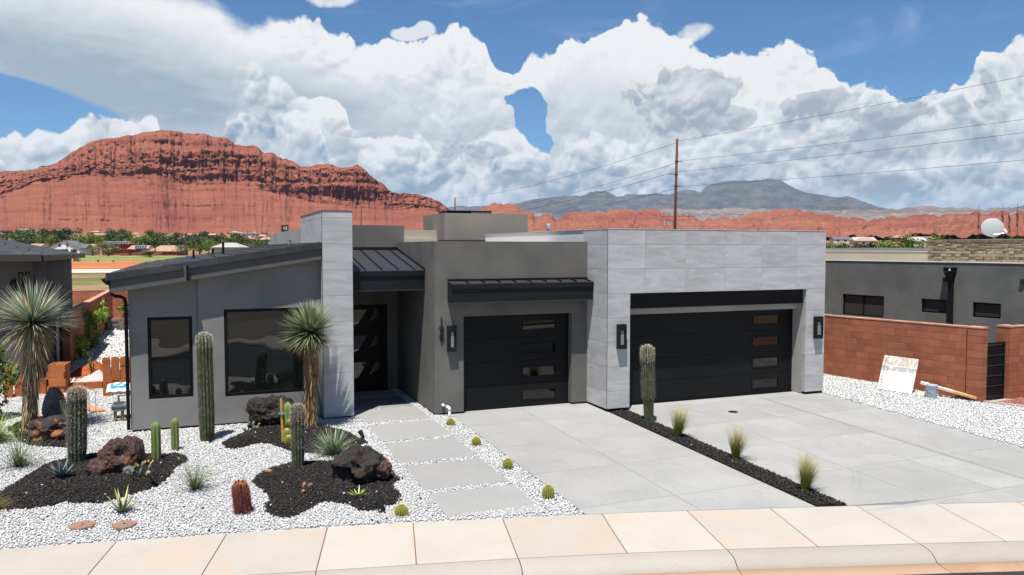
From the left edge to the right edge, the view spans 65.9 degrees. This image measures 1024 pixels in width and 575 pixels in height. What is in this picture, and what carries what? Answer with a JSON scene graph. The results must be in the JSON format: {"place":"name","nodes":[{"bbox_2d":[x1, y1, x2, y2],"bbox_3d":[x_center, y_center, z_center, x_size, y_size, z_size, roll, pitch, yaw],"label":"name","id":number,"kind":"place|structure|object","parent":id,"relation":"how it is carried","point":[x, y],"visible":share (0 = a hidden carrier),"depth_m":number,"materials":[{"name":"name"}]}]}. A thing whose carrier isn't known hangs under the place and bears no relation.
{"place":"outdoors","nodes":[
{"label":"outdoors","id":0,"kind":"place"},
{"bbox_2d":[24,281,108,289],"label":"dry field","id":1,"kind":"structure","parent":0,"point":[76,285],"depth_m":88.14,"materials":[{"name":"beige plant"}]},
{"bbox_2d":[72,273,104,280],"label":"weed field","id":2,"kind":"structure","parent":0,"point":[81,278],"depth_m":109.13,"materials":[{"name":"plant"}]},
{"bbox_2d":[72,261,147,269],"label":"dirt bank","id":3,"kind":"structure","parent":0,"point":[81,265],"depth_m":163.59,"materials":[{"name":"soil"}]},
{"bbox_2d":[71,256,185,261],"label":"grass field","id":4,"kind":"structure","parent":0,"point":[114,258],"depth_m":295.23,"materials":[{"name":"plant"}]},
{"bbox_2d":[94,242,121,255],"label":"olive bush","id":5,"kind":"object","parent":4,"relation":"on","point":[109,248],"visible":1,"depth_m":399.59,"materials":[{"name":"green plant"}]},
{"bbox_2d":[0,390,447,455],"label":"side bed","id":6,"kind":"object","parent":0,"point":[373,394],"visible":0.07,"depth_m":20.37,"materials":[{"name":"gravel"}]},
{"bbox_2d":[0,342,21,413],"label":"green shrub","id":7,"kind":"object","parent":6,"relation":"on","point":[6,377],"visible":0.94,"depth_m":18.65,"materials":[{"name":"green plant"}]},
{"bbox_2d":[0,406,29,448],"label":"yucca clump","id":8,"kind":"object","parent":6,"relation":"on","point":[4,432],"visible":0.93,"depth_m":16.74,"materials":[{"name":"plant"}]},
{"bbox_2d":[14,429,66,446],"bbox_3d":[-10.353,3.178,17.313,1.920,0.140,3.780,-1,3,-22],"label":"lava bed","id":9,"kind":"object","parent":6,"relation":"on","point":[43,442],"visible":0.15,"depth_m":16.32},
{"bbox_2d":[24,414,66,441],"bbox_3d":[-9.730,2.958,16.707,0.889,0.478,0.778,1,3,11],"label":"lava boulder","id":10,"kind":"object","parent":9,"relation":"on","point":[51,427],"visible":0.87,"depth_m":16.45,"materials":[{"name":"stone"}]},
{"bbox_2d":[42,387,66,416],"bbox_3d":[-10.620,2.713,18.362,0.531,0.855,0.421,-1,3,-22],"label":"grey boulder","id":11,"kind":"object","parent":9,"relation":"on","point":[53,397],"visible":0.59,"depth_m":18.20,"materials":[{"name":"stone"}]},
{"bbox_2d":[0,277,81,430],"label":"yucca tree","id":12,"kind":"object","parent":6,"relation":"on","point":[32,314],"visible":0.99,"depth_m":17.26,"materials":[{"name":"green plant"}]},
{"bbox_2d":[85,381,102,389],"bbox_3d":[-11.864,2.777,22.460,0.420,0.195,0.200,-1,3,-19],"label":"hollow block","id":13,"kind":"object","parent":6,"relation":"on","point":[94,384],"depth_m":22.37,"materials":[{"name":"ceramic"}]},
{"bbox_2d":[108,394,125,421],"bbox_3d":[-9.117,2.830,18.403,0.505,0.681,0.179,-1,3,-22],"label":"wheelbarrow","id":14,"kind":"object","parent":6,"relation":"on","point":[117,405],"visible":0.87,"depth_m":18.35,"materials":[{"name":"grey metal"}]},
{"bbox_2d":[106,382,125,393],"bbox_3d":[-9.255,2.368,18.638,0.540,0.240,0.380,-1,3,-22],"label":"cement bag","id":15,"kind":"object","parent":14,"relation":"on","point":[116,387],"visible":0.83,"depth_m":18.50,"materials":[{"name":"white paper"}]},
{"bbox_2d":[0,130,448,234],"bbox_3d":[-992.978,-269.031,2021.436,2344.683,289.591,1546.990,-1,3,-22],"label":"red mesa","id":16,"kind":"structure","parent":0,"point":[168,181],"depth_m":1831.72,"materials":[{"name":"stone"}]},
{"bbox_2d":[0,388,583,548],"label":"white gravel","id":17,"kind":"structure","parent":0,"point":[118,431],"depth_m":13.66,"materials":[{"name":"gravel"}]},
{"bbox_2d":[0,425,60,467],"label":"desert grass","id":18,"kind":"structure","parent":17,"relation":"on","point":[18,459],"depth_m":14.74,"materials":[{"name":"plant"}]},
{"bbox_2d":[47,386,65,392],"bbox_3d":[-12.550,2.808,21.783,0.420,0.195,0.200,-1,3,-15],"label":"hollow block","id":19,"kind":"object","parent":17,"relation":"on","point":[63,389],"depth_m":21.73,"materials":[{"name":"ceramic"}]},
{"bbox_2d":[48,378,67,386],"bbox_3d":[-12.496,2.612,21.767,0.420,0.195,0.200,-1,3,-15],"label":"hollow block","id":20,"kind":"object","parent":19,"relation":"on","point":[60,382],"depth_m":21.68,"materials":[{"name":"ceramic"}]},
{"bbox_2d":[46,372,65,379],"bbox_3d":[-12.550,2.414,21.764,0.420,0.195,0.200,-1,3,-15],"label":"hollow block","id":21,"kind":"object","parent":20,"relation":"on","point":[58,375],"depth_m":21.68,"materials":[{"name":"ceramic"}]},
{"bbox_2d":[48,364,66,371],"bbox_3d":[-12.511,2.217,21.764,0.420,0.195,0.200,-1,3,-15],"label":"hollow block","id":22,"kind":"object","parent":21,"relation":"on","point":[61,367],"depth_m":21.68,"materials":[{"name":"ceramic"}]},
{"bbox_2d":[69,520,95,531],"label":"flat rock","id":23,"kind":"object","parent":17,"relation":"on","point":[83,525],"visible":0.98,"depth_m":11.88,"materials":[{"name":"stone"}]},
{"bbox_2d":[0,456,186,509],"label":"lava bed","id":24,"kind":"object","parent":17,"relation":"on","point":[96,490],"visible":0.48,"depth_m":13.43,"materials":[{"name":"gravel"}]},
{"bbox_2d":[49,458,81,477],"bbox_3d":[-7.960,3.193,13.997,0.564,0.343,0.476,1,3,20],"label":"agave","id":25,"kind":"object","parent":24,"relation":"on","point":[62,472],"visible":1,"depth_m":13.97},
{"bbox_2d":[64,385,89,462],"bbox_3d":[-8.221,2.562,14.950,0.503,1.507,0.494,-1,3,-22],"label":"columnar cactus","id":26,"kind":"object","parent":24,"relation":"on","point":[76,419],"visible":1,"depth_m":14.84,"materials":[{"name":"plant"}]},
{"bbox_2d":[84,457,109,475],"bbox_3d":[-7.433,3.223,14.267,0.428,0.311,0.467,2,3,29],"label":"lava rock","id":27,"kind":"object","parent":24,"relation":"on","point":[96,466],"visible":0.88,"depth_m":14.12,"materials":[{"name":"stone"}]},
{"bbox_2d":[97,437,137,472],"bbox_3d":[-7.208,3.057,14.472,0.694,0.599,0.666,-2,3,-33],"label":"lava boulder","id":28,"kind":"object","parent":24,"relation":"on","point":[119,454],"visible":0.86,"depth_m":14.30,"materials":[{"name":"stone"}]},
{"bbox_2d":[123,435,144,468],"bbox_3d":[-7.001,3.066,14.606,0.427,0.664,0.378,-2,4,-41],"label":"lava rock","id":29,"kind":"object","parent":24,"relation":"on","point":[138,442],"visible":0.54,"depth_m":14.56,"materials":[{"name":"stone"}]},
{"bbox_2d":[131,460,153,477],"bbox_3d":[-6.583,3.230,14.084,0.373,0.316,0.115,-1,3,-22],"label":"prickly pear","id":30,"kind":"object","parent":24,"relation":"on","point":[133,470],"visible":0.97,"depth_m":14.07,"materials":[{"name":"green plant"}]},
{"bbox_2d":[150,422,161,459],"bbox_3d":[-6.812,2.932,15.131,0.215,0.740,0.192,-1,3,-22],"label":"column cactus","id":31,"kind":"object","parent":24,"relation":"on","point":[155,440],"depth_m":15.08,"materials":[{"name":"plant"}]},
{"bbox_2d":[103,487,141,512],"bbox_3d":[-6.186,3.384,12.507,0.607,0.382,0.574,0,3,-4],"label":"agave","id":32,"kind":"object","parent":17,"relation":"on","point":[122,508],"visible":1,"depth_m":12.53,"materials":[{"name":"plant"}]},
{"bbox_2d":[112,520,136,530],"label":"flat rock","id":33,"kind":"object","parent":17,"relation":"on","point":[123,525],"visible":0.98,"depth_m":11.94,"materials":[{"name":"stone"}]},
{"bbox_2d":[171,418,178,451],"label":"column cactus","id":34,"kind":"object","parent":17,"relation":"on","point":[174,434],"depth_m":15.89,"materials":[{"name":"green plant"}]},
{"bbox_2d":[168,457,222,490],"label":"desert grass","id":35,"kind":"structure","parent":17,"relation":"on","point":[195,483],"depth_m":13.62,"materials":[{"name":"plant"}]},
{"bbox_2d":[194,331,215,441],"bbox_3d":[-6.468,2.077,16.665,0.458,2.350,0.446,-1,3,-22],"label":"columnar cactus","id":36,"kind":"object","parent":17,"relation":"on","point":[204,351],"visible":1,"depth_m":16.56,"materials":[{"name":"plant"}]},
{"bbox_2d":[230,479,252,515],"bbox_3d":[-4.306,3.351,12.594,0.404,0.597,0.387,-1,3,-22],"label":"red barrel cactus","id":37,"kind":"object","parent":17,"relation":"on","point":[241,493],"visible":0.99,"depth_m":12.50,"materials":[{"name":"brown"}]},
{"bbox_2d":[225,425,365,452],"bbox_3d":[-4.747,3.230,17.065,3.300,0.191,3.180,-1,3,-22],"label":"lava bed","id":38,"kind":"object","parent":17,"relation":"on","point":[283,442],"visible":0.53,"depth_m":16.62,"materials":[{"name":"gravel"}]},
{"bbox_2d":[245,394,294,426],"bbox_3d":[-5.471,2.789,17.929,1.108,0.735,0.641,-1,3,-22],"label":"lava boulder","id":39,"kind":"object","parent":38,"relation":"on","point":[263,411],"visible":0.65,"depth_m":17.69,"materials":[{"name":"stone"}]},
{"bbox_2d":[283,402,290,443],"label":"clumping cactus","id":40,"kind":"object","parent":38,"relation":"on","point":[287,429],"visible":0.64,"depth_m":16.52,"materials":[{"name":"green plant"}]},
{"bbox_2d":[279,298,344,425],"bbox_3d":[-4.524,1.760,17.834,1.634,3.174,1.630,-1,3,-22],"label":"yucca tree","id":41,"kind":"object","parent":38,"relation":"on","point":[312,338],"visible":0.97,"depth_m":17.70,"materials":[{"name":"green plant"}]},
{"bbox_2d":[255,461,398,517],"bbox_3d":[-3.229,3.490,13.945,2.880,0.210,3.420,-1,3,-22],"label":"lava bed","id":42,"kind":"object","parent":17,"relation":"on","point":[305,503],"visible":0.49,"depth_m":13.37,"materials":[{"name":"gravel"}]},
{"bbox_2d":[288,403,305,468],"bbox_3d":[-3.990,2.748,14.712,0.359,1.262,0.357,-1,3,-22],"label":"columnar cactus","id":43,"kind":"object","parent":42,"relation":"on","point":[297,417],"visible":1,"depth_m":14.63,"materials":[{"name":"plant"}]},
{"bbox_2d":[330,444,384,483],"bbox_3d":[-2.750,3.170,14.223,0.924,0.593,1.126,1,3,24],"label":"lava boulder","id":44,"kind":"object","parent":42,"relation":"on","point":[358,463],"visible":0.93,"depth_m":13.85,"materials":[{"name":"stone"}]},
{"bbox_2d":[373,456,392,478],"bbox_3d":[-2.408,3.209,14.253,0.468,0.371,0.629,-1,3,-22],"label":"lava rock","id":45,"kind":"object","parent":42,"relation":"on","point":[383,469],"visible":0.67,"depth_m":14.04,"materials":[{"name":"stone"}]},
{"bbox_2d":[309,426,357,459],"bbox_3d":[-3.558,3.026,15.779,1.242,0.647,1.316,-1,3,-22],"label":"sotol","id":46,"kind":"object","parent":17,"relation":"on","point":[332,448],"visible":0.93,"depth_m":15.82,"materials":[{"name":"green plant"}]},
{"bbox_2d":[393,503,409,516],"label":"barrel cactus","id":47,"kind":"object","parent":17,"relation":"on","point":[401,510],"visible":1,"depth_m":12.49,"materials":[{"name":"green plant"}]},
{"bbox_2d":[542,484,554,498],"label":"barrel cactus","id":48,"kind":"object","parent":17,"relation":"on","point":[548,491],"visible":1,"depth_m":13.39,"materials":[{"name":"green plant"}]},
{"bbox_2d":[0,394,845,540],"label":"black lava mulch","id":49,"kind":"object","parent":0,"point":[13,488],"visible":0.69,"depth_m":13.99,"materials":[{"name":"gravel"}]},
{"bbox_2d":[354,396,544,516],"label":"front path","id":50,"kind":"structure","parent":0,"point":[451,474],"depth_m":15.22,"materials":[{"name":"concrete"}]},
{"bbox_2d":[0,502,1023,574],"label":"pavement","id":51,"kind":"structure","parent":0,"point":[328,548],"depth_m":11.68,"materials":[{"name":"concrete"}]},
{"bbox_2d":[0,233,1023,574],"bbox_3d":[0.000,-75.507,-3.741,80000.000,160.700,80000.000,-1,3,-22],"label":"ground","id":52,"kind":"structure","parent":0,"point":[256,237],"depth_m":562.59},
{"bbox_2d":[18,230,45,243],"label":"valley tree","id":53,"kind":"object","parent":52,"relation":"on","point":[34,236],"visible":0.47,"depth_m":518.17,"materials":[{"name":"green plant"}]},
{"bbox_2d":[0,239,84,385],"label":"neighbour house","id":54,"kind":"structure","parent":52,"relation":"on","point":[52,267],"depth_m":22.68,"materials":[{"name":"grey paint"}]},
{"bbox_2d":[44,228,67,242],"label":"valley tree","id":55,"kind":"object","parent":52,"relation":"on","point":[56,233],"visible":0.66,"depth_m":539.14,"materials":[{"name":"green plant"}]},
{"bbox_2d":[48,240,89,252],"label":"house","id":56,"kind":"structure","parent":52,"relation":"on","point":[72,246],"depth_m":429.86,"materials":[{"name":"white paint"}]},
{"bbox_2d":[52,227,87,240],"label":"valley tree","id":57,"kind":"object","parent":52,"relation":"on","point":[69,232],"visible":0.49,"depth_m":559.89,"materials":[{"name":"green plant"}]},
{"bbox_2d":[72,232,94,243],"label":"valley tree","id":58,"kind":"object","parent":52,"relation":"on","point":[90,239],"visible":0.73,"depth_m":499.79,"materials":[{"name":"green plant"}]},
{"bbox_2d":[102,242,136,254],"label":"house","id":59,"kind":"structure","parent":52,"relation":"on","point":[125,246],"depth_m":439.93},
{"bbox_2d":[123,234,154,244],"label":"valley tree","id":60,"kind":"object","parent":52,"relation":"on","point":[145,241],"visible":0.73,"depth_m":498.39,"materials":[{"name":"green plant"}]},
{"bbox_2d":[148,245,187,255],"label":"house","id":61,"kind":"structure","parent":52,"relation":"on","point":[165,250],"depth_m":431.30,"materials":[{"name":"beige"}]},
{"bbox_2d":[186,236,209,253],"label":"valley tree","id":62,"kind":"object","parent":52,"relation":"on","point":[191,243],"visible":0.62,"depth_m":479.39,"materials":[{"name":"green plant"}]},
{"bbox_2d":[212,243,247,251],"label":"house","id":63,"kind":"structure","parent":52,"relation":"on","point":[227,246],"depth_m":385.46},
{"bbox_2d":[100,210,825,431],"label":"modern house","id":64,"kind":"structure","parent":52,"relation":"on","point":[457,311],"depth_m":19.94,"materials":[{"name":"paint"}]},
{"bbox_2d":[147,316,193,398],"bbox_3d":[-7.637,1.558,17.691,0.917,1.818,0.090,-1,3,-22],"label":"window","id":65,"kind":"structure","parent":64,"relation":"in","point":[170,344],"depth_m":17.68,"materials":[{"name":"black"}]},
{"bbox_2d":[224,307,306,396],"bbox_3d":[-5.694,1.476,18.419,1.892,1.997,0.090,-1,3,-22],"label":"window","id":66,"kind":"structure","parent":64,"relation":"in","point":[257,361],"depth_m":18.36,"materials":[{"name":"black"}]},
{"bbox_2d":[353,304,386,391],"bbox_3d":[-4.175,1.711,22.209,1.350,2.465,0.110,-1,3,-22],"label":"front door","id":67,"kind":"structure","parent":64,"relation":"in","point":[369,320],"depth_m":22.29,"materials":[{"name":"black"}]},
{"bbox_2d":[463,313,568,411],"bbox_3d":[0.101,1.877,20.116,2.944,2.410,0.064,-1,3,-22],"label":"single garage door","id":68,"kind":"structure","parent":64,"relation":"in","point":[511,361],"depth_m":20.09,"materials":[{"name":"black"}]},
{"bbox_2d":[457,403,580,413],"bbox_3d":[0.219,3.182,20.107,3.710,0.254,0.160,-1,3,-22],"label":"garage threshold","id":69,"kind":"object","parent":64,"relation":"attached to","point":[516,408],"depth_m":20.00,"materials":[{"name":"concrete"}]},
{"bbox_2d":[629,309,792,404],"bbox_3d":[5.361,1.838,21.452,5.620,2.415,0.064,-1,3,-22],"label":"double garage door","id":70,"kind":"structure","parent":64,"relation":"in","point":[719,354],"depth_m":21.48,"materials":[{"name":"black"}]},
{"bbox_2d":[0,229,1015,247],"bbox_3d":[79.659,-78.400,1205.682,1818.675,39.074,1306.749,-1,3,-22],"label":"tree belt","id":71,"kind":"object","parent":52,"relation":"on","point":[222,234],"visible":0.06,"depth_m":1076.69,"materials":[{"name":"plant"}]},
{"bbox_2d":[663,139,688,228],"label":"utility pole","id":72,"kind":"object","parent":52,"relation":"on","point":[675,186],"visible":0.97,"depth_m":86.89,"materials":[{"name":"brown wood"}]},
{"bbox_2d":[830,237,849,243],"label":"town house","id":73,"kind":"structure","parent":52,"relation":"on","point":[839,240],"depth_m":790.10,"materials":[{"name":"white"}]},
{"bbox_2d":[885,233,921,247],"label":"garden tree","id":74,"kind":"object","parent":52,"relation":"on","point":[906,242],"visible":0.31,"depth_m":104.91,"materials":[{"name":"green plant"}]},
{"bbox_2d":[0,0,1023,208],"label":"sky","id":75,"kind":"structure","parent":0,"point":[443,101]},
{"bbox_2d":[451,403,814,514],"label":"single driveway","id":76,"kind":"structure","parent":0,"point":[586,458],"depth_m":15.36,"materials":[{"name":"concrete"}]},
{"bbox_2d":[420,202,1023,238],"bbox_3d":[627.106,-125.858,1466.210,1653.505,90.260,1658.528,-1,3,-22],"label":"red rock ridge","id":77,"kind":"object","parent":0,"point":[953,226],"visible":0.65,"depth_m":1364.27,"materials":[{"name":"stone"}]},
{"bbox_2d":[612,412,846,506],"bbox_3d":[4.040,3.531,16.468,0.525,0.523,7.160,-1,3,-22],"label":"lava strip bed","id":78,"kind":"object","parent":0,"point":[796,496],"visible":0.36,"depth_m":15.10,"materials":[{"name":"gravel"}]},
{"bbox_2d":[639,344,655,422],"bbox_3d":[3.207,2.263,18.704,0.455,1.919,0.425,-1,3,-22],"label":"columnar cactus","id":79,"kind":"object","parent":78,"relation":"on","point":[647,354],"visible":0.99,"depth_m":18.61,"materials":[{"name":"plant"}]},
{"bbox_2d":[668,404,693,436],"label":"feather grass","id":80,"kind":"object","parent":78,"relation":"on","point":[678,426],"depth_m":17.30,"materials":[{"name":"plant"}]},
{"bbox_2d":[725,424,763,458],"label":"feather grass","id":81,"kind":"object","parent":78,"relation":"on","point":[736,448],"depth_m":15.74,"materials":[{"name":"plant"}]},
{"bbox_2d":[789,451,827,490],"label":"feather grass","id":82,"kind":"object","parent":78,"relation":"on","point":[807,476],"depth_m":13.89,"materials":[{"name":"plant"}]},
{"bbox_2d":[448,178,1023,217],"bbox_3d":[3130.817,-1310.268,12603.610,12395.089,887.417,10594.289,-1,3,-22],"label":"mountain","id":83,"kind":"structure","parent":0,"point":[769,195],"depth_m":12143.69,"materials":[{"name":"stone"}]},
{"bbox_2d":[533,206,1023,220],"bbox_3d":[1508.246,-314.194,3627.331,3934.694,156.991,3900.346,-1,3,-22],"label":"pale plateau","id":84,"kind":"structure","parent":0,"point":[866,215],"depth_m":3792.66,"materials":[{"name":"stone"}]},
{"bbox_2d":[628,391,1023,511],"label":"double driveway","id":85,"kind":"structure","parent":0,"point":[873,455],"depth_m":16.72,"materials":[{"name":"concrete"}]},
{"bbox_2d":[821,374,1023,447],"bbox_3d":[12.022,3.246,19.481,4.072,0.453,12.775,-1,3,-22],"label":"gravel bed","id":86,"kind":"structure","parent":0,"point":[948,409],"depth_m":20.45,"materials":[{"name":"gravel"}]},
{"bbox_2d":[877,355,918,393],"bbox_3d":[11.040,2.479,22.616,0.407,0.978,0.977,-3,4,-43],"label":"sign board","id":87,"kind":"object","parent":86,"relation":"on","point":[897,374],"visible":1,"depth_m":22.60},
{"bbox_2d":[823,314,988,402],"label":"block wall","id":88,"kind":"structure","parent":86,"relation":"on","point":[951,356],"depth_m":22.74,"materials":[{"name":"brown"}]},
{"bbox_2d":[985,342,1004,398],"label":"metal gate","id":89,"kind":"structure","parent":88,"relation":"attached to","point":[994,387],"depth_m":21.59,"materials":[{"name":"grey"}]},
{"bbox_2d":[925,384,937,398],"bbox_3d":[11.563,2.861,21.803,0.330,0.368,0.332,-1,3,-22],"label":"paint bucket","id":90,"kind":"object","parent":86,"relation":"on","point":[931,390],"visible":0.99,"depth_m":21.69,"materials":[{"name":"plastic"}]},
{"bbox_2d":[920,381,976,398],"bbox_3d":[12.042,2.834,21.819,1.398,0.330,0.150,2,4,40],"label":"timber post","id":91,"kind":"object","parent":86,"relation":"on","point":[954,391],"visible":0.86,"depth_m":21.67,"materials":[{"name":"brown wood"}]},
{"bbox_2d":[996,324,1023,398],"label":"block wall","id":92,"kind":"structure","parent":86,"relation":"on","point":[1011,336],"depth_m":21.70,"materials":[{"name":"brown"}]},
{"bbox_2d":[912,571,1023,574],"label":"road","id":93,"kind":"structure","parent":0,"point":[1002,573],"depth_m":10.91,"materials":[{"name":"asphalt"}]},
{"bbox_2d":[624,561,1023,574],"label":"gutter","id":94,"kind":"object","parent":93,"relation":"on","point":[937,568],"visible":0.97,"depth_m":11.03,"materials":[{"name":"concrete"}]},
{"bbox_2d":[264,541,1023,574],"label":"kerb","id":95,"kind":"structure","parent":94,"relation":"on","point":[705,560],"depth_m":11.10,"materials":[{"name":"concrete"}]},
{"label":"rear bed","id":96,"kind":"structure","parent":0,"visible":0},
{"bbox_2d":[0,329,128,392],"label":"white yard gravel","id":97,"kind":"structure","parent":96,"relation":"on","point":[111,344],"depth_m":29.72,"materials":[{"name":"gravel"}]},
{"bbox_2d":[73,333,89,358],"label":"climbing shrub","id":98,"kind":"object","parent":97,"relation":"on","point":[82,340],"visible":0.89,"depth_m":27.35,"materials":[{"name":"green plant"}]},
{"bbox_2d":[70,361,101,381],"bbox_3d":[-12.701,2.484,24.137,1.700,0.496,2.000,-1,3,-22],"label":"soil heap","id":99,"kind":"object","parent":97,"relation":"on","point":[81,372],"visible":0.36,"depth_m":23.69,"materials":[{"name":"soil"}]},
{"bbox_2d":[78,370,111,381],"bbox_3d":[-12.148,2.598,23.178,1.200,0.385,1.000,-1,3,-22],"label":"gravel heap","id":100,"kind":"object","parent":97,"relation":"on","point":[97,375],"visible":0.48,"depth_m":22.95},
{"bbox_2d":[61,290,112,364],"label":"block wall","id":101,"kind":"structure","parent":96,"relation":"on","point":[92,304],"depth_m":28.05,"materials":[{"name":"brown"}]},
{"bbox_2d":[83,310,95,338],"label":"climbing shrub","id":102,"kind":"object","parent":101,"relation":"attached to","point":[91,322],"visible":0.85,"depth_m":29.58,"materials":[{"name":"green plant"}]},
{"bbox_2d":[92,308,103,331],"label":"climbing shrub","id":103,"kind":"object","parent":101,"relation":"attached to","point":[97,316],"visible":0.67,"depth_m":31.66,"materials":[{"name":"green plant"}]},
{"bbox_2d":[84,328,102,348],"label":"climbing shrub","id":104,"kind":"object","parent":96,"relation":"on","point":[94,342],"visible":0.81,"depth_m":30.41,"materials":[{"name":"green plant"}]},
{"bbox_2d":[72,289,127,316],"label":"block wall","id":105,"kind":"structure","parent":96,"relation":"on","point":[79,296],"depth_m":40.69,"materials":[{"name":"brown"}]},
{"bbox_2d":[107,316,128,330],"bbox_3d":[-17.971,1.775,37.942,2.472,0.700,1.620,-1,3,-22],"label":"stone planter","id":106,"kind":"object","parent":96,"relation":"on","point":[116,323],"visible":0.26,"depth_m":36.91,"materials":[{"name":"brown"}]},
{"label":"red bed","id":107,"kind":"structure","parent":0,"visible":0},
{"bbox_2d":[825,239,1023,345],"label":"neighbour house","id":108,"kind":"structure","parent":107,"relation":"on","point":[973,282],"depth_m":26.49,"materials":[{"name":"paint"}]},
{"bbox_2d":[843,294,883,317],"bbox_3d":[12.384,0.633,27.823,0.060,0.743,1.660,-2,3,-29],"label":"window","id":109,"kind":"structure","parent":108,"relation":"in","point":[859,305],"depth_m":27.81,"materials":[{"name":"black"}]},
{"bbox_2d":[922,299,946,313],"bbox_3d":[13.663,0.599,25.532,0.060,0.443,0.860,-2,3,-29],"label":"window","id":110,"kind":"structure","parent":108,"relation":"in","point":[928,305],"depth_m":25.55,"materials":[{"name":"black"}]},
{"bbox_2d":[973,302,1000,318],"bbox_3d":[14.483,0.696,24.068,0.060,0.461,0.850,-2,3,-29],"label":"window","id":111,"kind":"structure","parent":108,"relation":"in","point":[983,310],"depth_m":24.08,"materials":[{"name":"black"}]},
{"bbox_2d":[981,218,1006,238],"bbox_3d":[16.820,-2.055,27.584,0.805,0.740,0.272,2,3,28],"label":"satellite dish","id":112,"kind":"object","parent":108,"relation":"on","point":[992,227],"visible":1,"depth_m":27.61,"materials":[{"name":"grey"}]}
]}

